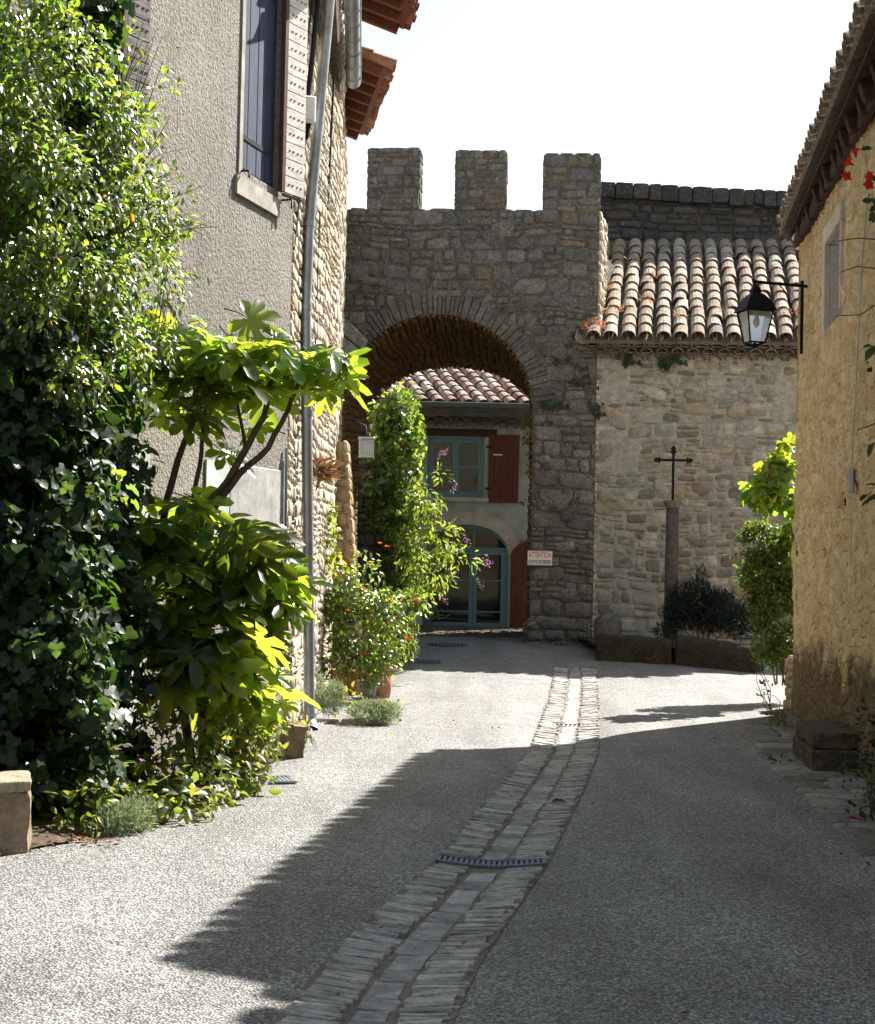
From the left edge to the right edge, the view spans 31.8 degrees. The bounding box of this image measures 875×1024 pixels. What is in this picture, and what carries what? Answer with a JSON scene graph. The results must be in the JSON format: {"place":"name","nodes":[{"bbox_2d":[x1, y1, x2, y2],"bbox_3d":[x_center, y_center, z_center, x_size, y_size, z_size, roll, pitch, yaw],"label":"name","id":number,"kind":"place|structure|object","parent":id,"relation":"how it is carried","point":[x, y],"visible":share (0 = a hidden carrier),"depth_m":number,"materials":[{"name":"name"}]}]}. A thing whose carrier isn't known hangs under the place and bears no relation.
{"place":"outdoors","nodes":[
{"label":"outdoors","id":0,"kind":"place"},
{"bbox_2d":[0,636,874,1023],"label":"road","id":1,"kind":"structure","parent":0,"point":[710,884],"depth_m":7.81,"materials":[{"name":"grey asphalt"}]},
{"bbox_2d":[0,770,31,854],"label":"stone planter","id":2,"kind":"object","parent":1,"relation":"on","point":[15,816],"visible":0.96,"depth_m":8.22,"materials":[{"name":"beige stone"}]},
{"bbox_2d":[55,834,119,843],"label":"fallen leaves","id":3,"kind":"object","parent":1,"relation":"on","point":[95,841],"visible":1,"depth_m":8.55,"materials":[{"name":"brown plant"}]},
{"bbox_2d":[0,0,307,758],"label":"plaster house","id":4,"kind":"structure","parent":1,"relation":"on","point":[235,110],"depth_m":12.68,"materials":[{"name":"concrete"}]},
{"bbox_2d":[0,0,164,819],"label":"ivy","id":5,"kind":"object","parent":4,"relation":"attached to","point":[60,640],"visible":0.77,"depth_m":9.24,"materials":[{"name":"green plant"}]},
{"bbox_2d":[30,739,281,846],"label":"planting soil","id":6,"kind":"structure","parent":1,"relation":"on","point":[44,828],"depth_m":8.87,"materials":[{"name":"brown soil"}]},
{"bbox_2d":[31,813,111,837],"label":"ground ivy","id":7,"kind":"object","parent":6,"relation":"on","point":[73,817],"visible":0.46,"depth_m":8.74,"materials":[{"name":"green plant"}]},
{"bbox_2d":[0,0,217,788],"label":"climbing shrub","id":8,"kind":"object","parent":6,"relation":"on","point":[56,153],"visible":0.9,"depth_m":9.41,"materials":[{"name":"green plant"}]},
{"bbox_2d":[80,787,161,837],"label":"silver cushion plant","id":9,"kind":"object","parent":6,"relation":"on","point":[120,816],"visible":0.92,"depth_m":8.90,"materials":[{"name":"green plant"}]},
{"bbox_2d":[31,691,292,833],"bbox_3d":[-1.607,1.612,10.038,1.134,0.940,2.953,0,-2,25],"label":"flowering border plant","id":10,"kind":"object","parent":6,"relation":"on","point":[218,750],"visible":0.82,"depth_m":9.81,"materials":[{"name":"green plant"}]},
{"bbox_2d":[99,299,372,766],"bbox_3d":[-1.499,0.129,10.843,2.025,3.398,1.779,1,-2,0],"label":"lobed shrub","id":11,"kind":"object","parent":6,"relation":"on","point":[192,657],"visible":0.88,"depth_m":10.78,"materials":[{"name":"green plant"}]},
{"bbox_2d":[245,666,317,757],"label":"weed","id":12,"kind":"object","parent":6,"relation":"on","point":[310,737],"visible":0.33,"depth_m":13.13,"materials":[{"name":"green plant"}]},
{"bbox_2d":[195,769,268,803],"bbox_3d":[-1.397,1.878,10.417,0.187,0.182,1.051,1,-2,13],"label":"kerb stone","id":13,"kind":"object","parent":1,"relation":"on","point":[237,793],"visible":0.24,"depth_m":10.26,"materials":[{"name":"beige stone"}]},
{"bbox_2d":[251,707,283,742],"bbox_3d":[-1.548,1.860,13.378,0.410,0.310,0.312,2,-2,-9],"label":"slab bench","id":14,"kind":"object","parent":1,"relation":"on","point":[280,711],"visible":0.07,"depth_m":13.27,"materials":[{"name":"stone"}]},
{"bbox_2d":[268,775,296,783],"bbox_3d":[-1.165,1.933,11.100,0.240,0.016,0.300,2,-2,-17],"label":"drain grate","id":15,"kind":"object","parent":1,"relation":"on","point":[282,779],"visible":0.72,"depth_m":11.06,"materials":[{"name":"metal"}]},
{"bbox_2d":[280,722,306,758],"bbox_3d":[-1.183,1.884,12.551,0.208,0.339,0.345,2,-2,-13],"label":"rough stone","id":16,"kind":"object","parent":1,"relation":"on","point":[295,737],"visible":0.71,"depth_m":12.42,"materials":[{"name":"beige stone"}]},
{"bbox_2d":[315,672,361,717],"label":"silver cushion plant","id":17,"kind":"object","parent":1,"relation":"on","point":[334,687],"visible":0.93,"depth_m":15.50,"materials":[{"name":"green plant"}]},
{"bbox_2d":[337,640,357,664],"bbox_3d":[-1.140,1.775,19.438,0.250,0.300,0.250,1,-2,0],"label":"stone pedestal","id":18,"kind":"object","parent":1,"relation":"on","point":[349,657],"visible":0.12,"depth_m":19.32,"materials":[{"name":"grey stone"}]},
{"bbox_2d":[333,668,363,694],"bbox_3d":[-1.068,2.046,18.492,0.440,0.300,0.433,1,-2,0],"label":"flower pot","id":19,"kind":"object","parent":1,"relation":"on","point":[355,688],"visible":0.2,"depth_m":18.34,"materials":[{"name":"ceramic"}]},
{"bbox_2d":[326,717,388,725],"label":"edging stones","id":20,"kind":"object","parent":1,"relation":"on","point":[331,720],"visible":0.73,"depth_m":15.08,"materials":[{"name":"beige stone"}]},
{"bbox_2d":[357,681,378,699],"bbox_3d":[-0.813,2.083,17.941,0.253,0.200,0.249,1,-2,0],"label":"flower pot","id":21,"kind":"object","parent":1,"relation":"on","point":[364,691],"visible":0.56,"depth_m":17.86,"materials":[{"name":"grey plastic"}]},
{"bbox_2d":[343,696,404,725],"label":"silver cushion plant","id":22,"kind":"object","parent":1,"relation":"on","point":[380,706],"visible":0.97,"depth_m":15.10,"materials":[{"name":"green plant"}]},
{"bbox_2d":[363,665,396,698],"bbox_3d":[-0.691,2.002,18.143,0.418,0.380,0.412,1,-2,0],"label":"flower pot","id":23,"kind":"object","parent":1,"relation":"on","point":[385,692],"visible":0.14,"depth_m":18.02,"materials":[{"name":"ceramic"}]},
{"bbox_2d":[321,542,422,693],"bbox_3d":[-0.759,1.240,18.418,1.193,1.753,2.451,1,-2,0],"label":"rose bush","id":24,"kind":"object","parent":23,"relation":"in","point":[369,661],"visible":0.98,"depth_m":17.54,"materials":[{"name":"green plant"}]},
{"bbox_2d":[409,659,440,662],"bbox_3d":[-0.183,2.162,22.236,0.460,0.030,0.250,1,-2,0],"label":"drain grate","id":25,"kind":"object","parent":1,"relation":"on","point":[426,661],"visible":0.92,"depth_m":22.24,"materials":[{"name":"metal"}]},
{"bbox_2d":[270,665,599,1023],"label":"gutter paving","id":26,"kind":"structure","parent":1,"relation":"on","point":[405,954],"depth_m":7.40,"materials":[{"name":"stone"}]},
{"bbox_2d":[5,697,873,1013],"bbox_3d":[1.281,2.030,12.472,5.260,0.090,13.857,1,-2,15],"label":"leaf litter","id":27,"kind":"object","parent":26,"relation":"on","point":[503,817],"visible":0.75,"depth_m":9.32,"materials":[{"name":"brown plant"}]},
{"bbox_2d":[436,853,546,868],"bbox_3d":[0.294,1.911,8.391,0.600,0.041,0.170,1,-2,4],"label":"drain grate","id":28,"kind":"object","parent":26,"relation":"on","point":[515,863],"visible":0.98,"depth_m":8.38,"materials":[{"name":"metal"}]},
{"bbox_2d":[550,798,565,802],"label":"fallen leaf","id":29,"kind":"object","parent":26,"relation":"on","point":[558,800],"visible":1,"depth_m":10.46,"materials":[{"name":"green plant"}]},
{"bbox_2d":[384,448,492,665],"bbox_3d":[-0.022,0.626,21.103,1.615,3.024,0.819,0,-2,25],"label":"butterfly bush","id":30,"kind":"object","parent":1,"relation":"on","point":[416,560],"visible":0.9,"depth_m":21.12,"materials":[{"name":"green plant"}]},
{"bbox_2d":[427,643,467,645],"bbox_3d":[0.167,2.135,24.798,0.660,0.022,0.660,1,-2,0],"label":"drain grate","id":31,"kind":"object","parent":1,"relation":"on","point":[449,644],"visible":1,"depth_m":24.61,"materials":[{"name":"metal"}]},
{"bbox_2d":[522,624,587,645],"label":"weeds","id":32,"kind":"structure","parent":1,"relation":"on","point":[552,641],"depth_m":25.25,"materials":[{"name":"green plant"}]},
{"bbox_2d":[723,515,793,685],"bbox_3d":[4.172,1.073,18.760,1.185,2.076,0.931,2,-2,-26],"label":"dark hedge shrub","id":33,"kind":"object","parent":1,"relation":"on","point":[769,591],"visible":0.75,"depth_m":18.62,"materials":[{"name":"green plant"}]},
{"bbox_2d":[738,431,795,563],"bbox_3d":[4.171,0.489,18.494,1.116,2.900,0.725,2,-2,-22],"label":"grape vine","id":34,"kind":"object","parent":1,"relation":"on","point":[770,491],"visible":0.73,"depth_m":18.35,"materials":[{"name":"green plant"}]},
{"bbox_2d":[751,660,796,729],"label":"wall foot weeds","id":35,"kind":"object","parent":1,"relation":"on","point":[782,714],"depth_m":15.94,"materials":[{"name":"green plant"}]},
{"bbox_2d":[783,655,792,710],"bbox_3d":[4.213,1.975,17.647,0.422,0.671,0.478,1,-2,0],"label":"stone post","id":36,"kind":"object","parent":1,"relation":"on","point":[788,679],"visible":0.23,"depth_m":17.60,"materials":[{"name":"beige stone"}]},
{"bbox_2d":[411,625,523,637],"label":"cobble paving","id":37,"kind":"structure","parent":0,"point":[471,631],"depth_m":28.99,"materials":[{"name":"stone"}]},
{"bbox_2d":[423,601,451,621],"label":"plant","id":38,"kind":"object","parent":37,"relation":"on","point":[432,613],"depth_m":31.25,"materials":[{"name":"green plant"}]},
{"bbox_2d":[342,0,858,210],"label":"sky","id":39,"kind":"structure","parent":0,"point":[691,93],"materials":[{"name":"white"}]},
{"bbox_2d":[734,725,874,866],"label":"pavement","id":40,"kind":"structure","parent":0,"point":[836,814],"depth_m":11.34,"materials":[{"name":"stone"}]},
{"bbox_2d":[767,750,804,765],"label":"paving weeds","id":41,"kind":"object","parent":40,"relation":"on","point":[770,758],"visible":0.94,"depth_m":12.59,"materials":[{"name":"green plant"}]},
{"bbox_2d":[792,720,858,771],"bbox_3d":[3.239,1.948,12.768,0.455,0.345,1.142,1,-2,4],"label":"stone bench","id":42,"kind":"object","parent":40,"relation":"on","point":[825,745],"visible":0.91,"depth_m":12.25,"materials":[{"name":"beige stone"}]},
{"bbox_2d":[836,684,874,821],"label":"wall foot shrub","id":43,"kind":"object","parent":40,"relation":"on","point":[871,800],"visible":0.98,"depth_m":10.32,"materials":[{"name":"green plant"}]},
{"bbox_3d":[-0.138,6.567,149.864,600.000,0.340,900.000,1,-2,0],"label":"ground","id":44,"kind":"structure","parent":0,"visible":0},
{"bbox_2d":[276,0,361,731],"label":"stone house","id":45,"kind":"structure","parent":44,"relation":"on","point":[314,319],"depth_m":15.50,"materials":[{"name":"stone"}]},
{"bbox_2d":[305,95,315,139],"bbox_3d":[-1.206,-3.713,14.490,0.119,0.412,0.115,2,-2,-15],"label":"junction box","id":46,"kind":"object","parent":45,"relation":"attached to","point":[310,115],"visible":0.71,"depth_m":14.44,"materials":[{"name":"white plastic"}]},
{"bbox_2d":[313,449,346,491],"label":"dry plant","id":47,"kind":"object","parent":45,"relation":"attached to","point":[320,470],"visible":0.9,"depth_m":15.58,"materials":[{"name":"plant"}]},
{"bbox_2d":[323,501,346,626],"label":"green creeper","id":48,"kind":"object","parent":45,"relation":"attached to","point":[333,556],"visible":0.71,"depth_m":17.51,"materials":[{"name":"green plant"}]},
{"bbox_2d":[331,441,362,678],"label":"buttress","id":49,"kind":"structure","parent":44,"relation":"on","point":[345,520],"depth_m":20.34,"materials":[{"name":"stone"}]},
{"bbox_2d":[329,0,419,668],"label":"tall stone house","id":50,"kind":"structure","parent":44,"relation":"on","point":[361,104],"depth_m":20.12,"materials":[{"name":"beige stone"}]},
{"bbox_2d":[341,422,374,457],"bbox_3d":[-1.056,-0.948,20.087,0.551,0.477,0.273,1,-2,19],"label":"hanging sign","id":51,"kind":"object","parent":50,"relation":"attached to","point":[366,446],"visible":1,"depth_m":19.96,"materials":[{"name":"metal"}]},
{"bbox_2d":[357,448,411,662],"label":"garden wall","id":52,"kind":"structure","parent":44,"relation":"on","point":[367,538],"depth_m":22.21,"materials":[{"name":"stone"}]},
{"bbox_2d":[359,382,433,659],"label":"ivy column","id":53,"kind":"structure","parent":52,"relation":"attached to","point":[394,423],"depth_m":21.76,"materials":[{"name":"green plant"}]},
{"bbox_2d":[376,367,530,627],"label":"house","id":54,"kind":"structure","parent":44,"relation":"on","point":[471,417],"depth_m":32.08,"materials":[{"name":"paint"}]},
{"bbox_2d":[427,436,484,497],"bbox_3d":[0.381,-0.939,32.139,1.188,1.270,0.060,1,-2,0],"label":"window","id":55,"kind":"structure","parent":54,"relation":"in","point":[464,457],"depth_m":32.13,"materials":[{"name":"teal paint"}]},
{"bbox_2d":[422,525,508,626],"bbox_3d":[0.593,1.331,32.114,1.772,2.125,0.080,1,-2,0],"label":"door","id":56,"kind":"structure","parent":54,"relation":"in","point":[468,605],"depth_m":32.13,"materials":[{"name":"teal paint"}]},
{"bbox_2d":[341,147,629,644],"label":"town gate","id":57,"kind":"structure","parent":44,"relation":"on","point":[480,276],"depth_m":26.26,"materials":[{"name":"stone"}]},
{"bbox_2d":[515,405,532,506],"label":"hanging creeper","id":58,"kind":"object","parent":57,"relation":"hanging from","point":[523,436],"visible":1,"depth_m":26.27,"materials":[{"name":"green plant"}]},
{"bbox_2d":[527,550,551,565],"bbox_3d":[1.732,0.779,25.980,0.415,0.250,0.008,1,-2,4],"label":"warning sign","id":59,"kind":"object","parent":57,"relation":"attached to","point":[542,558],"visible":1,"depth_m":25.98,"materials":[{"name":"white metal"}]},
{"bbox_2d":[581,633,763,672],"bbox_3d":[3.579,2.137,23.813,2.483,0.567,4.063,1,-2,0],"label":"stone trough","id":60,"kind":"object","parent":44,"relation":"on","point":[691,651],"visible":0.81,"depth_m":22.51,"materials":[{"name":"stone"}]},
{"bbox_2d":[593,609,621,645],"bbox_3d":[2.733,1.919,24.646,0.456,0.712,0.444,1,-2,0],"label":"boulder","id":61,"kind":"object","parent":60,"relation":"on","point":[607,622],"visible":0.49,"depth_m":24.50,"materials":[{"name":"stone"}]},
{"bbox_2d":[653,445,692,651],"bbox_3d":[3.754,0.590,24.596,0.576,3.318,0.339,0,-2,29],"label":"wayside cross","id":62,"kind":"object","parent":60,"relation":"on","point":[672,505],"visible":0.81,"depth_m":24.52,"materials":[{"name":"stone"}]},
{"bbox_2d":[651,562,760,642],"bbox_3d":[4.310,1.439,23.989,1.787,1.320,1.199,0,-2,27],"label":"rosemary bush","id":63,"kind":"object","parent":60,"relation":"on","point":[690,608],"visible":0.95,"depth_m":24.02,"materials":[{"name":"green plant"}]},
{"bbox_2d":[575,238,798,645],"bbox_3d":[5.886,-1.431,27.723,7.211,7.879,4.794,1,-2,0],"label":"stone annex","id":64,"kind":"object","parent":44,"relation":"on","point":[725,422],"visible":0.66,"depth_m":25.97,"materials":[{"name":"stone"}]},
{"bbox_2d":[539,352,687,505],"bbox_3d":[2.958,-1.396,25.951,2.492,2.618,0.078,1,-2,4],"label":"pier ivy","id":65,"kind":"object","parent":64,"relation":"attached to","point":[665,363],"visible":1,"depth_m":25.98,"materials":[{"name":"green plant"}]},
{"bbox_2d":[579,244,797,335],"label":"roof weeds","id":66,"kind":"object","parent":64,"relation":"on","point":[599,322],"visible":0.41,"depth_m":26.32,"materials":[{"name":"green plant"}]},
{"bbox_2d":[600,182,797,353],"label":"back wall","id":67,"kind":"structure","parent":44,"relation":"on","point":[642,212],"depth_m":30.20,"materials":[{"name":"stone"}]},
{"bbox_2d":[777,0,874,779],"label":"rubble house","id":68,"kind":"structure","parent":44,"relation":"on","point":[823,206],"depth_m":13.77,"materials":[{"name":"stone"}]},
{"bbox_2d":[734,280,807,353],"bbox_3d":[3.672,-2.140,16.587,0.870,0.800,0.350,2,-2,-12],"label":"street lantern","id":69,"kind":"object","parent":68,"relation":"attached to","point":[755,308],"visible":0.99,"depth_m":16.45,"materials":[{"name":"black metal"}]},
{"bbox_2d":[822,200,844,333],"bbox_3d":[3.751,-2.285,14.481,0.090,1.031,1.238,1,-2,7],"label":"window frame","id":70,"kind":"structure","parent":68,"relation":"in","point":[836,222],"depth_m":14.77,"materials":[{"name":"stone"}]},
{"bbox_2d":[828,146,874,506],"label":"trumpet vine","id":71,"kind":"object","parent":68,"relation":"attached to","point":[868,184],"visible":1,"depth_m":10.48,"materials":[{"name":"green plant"}]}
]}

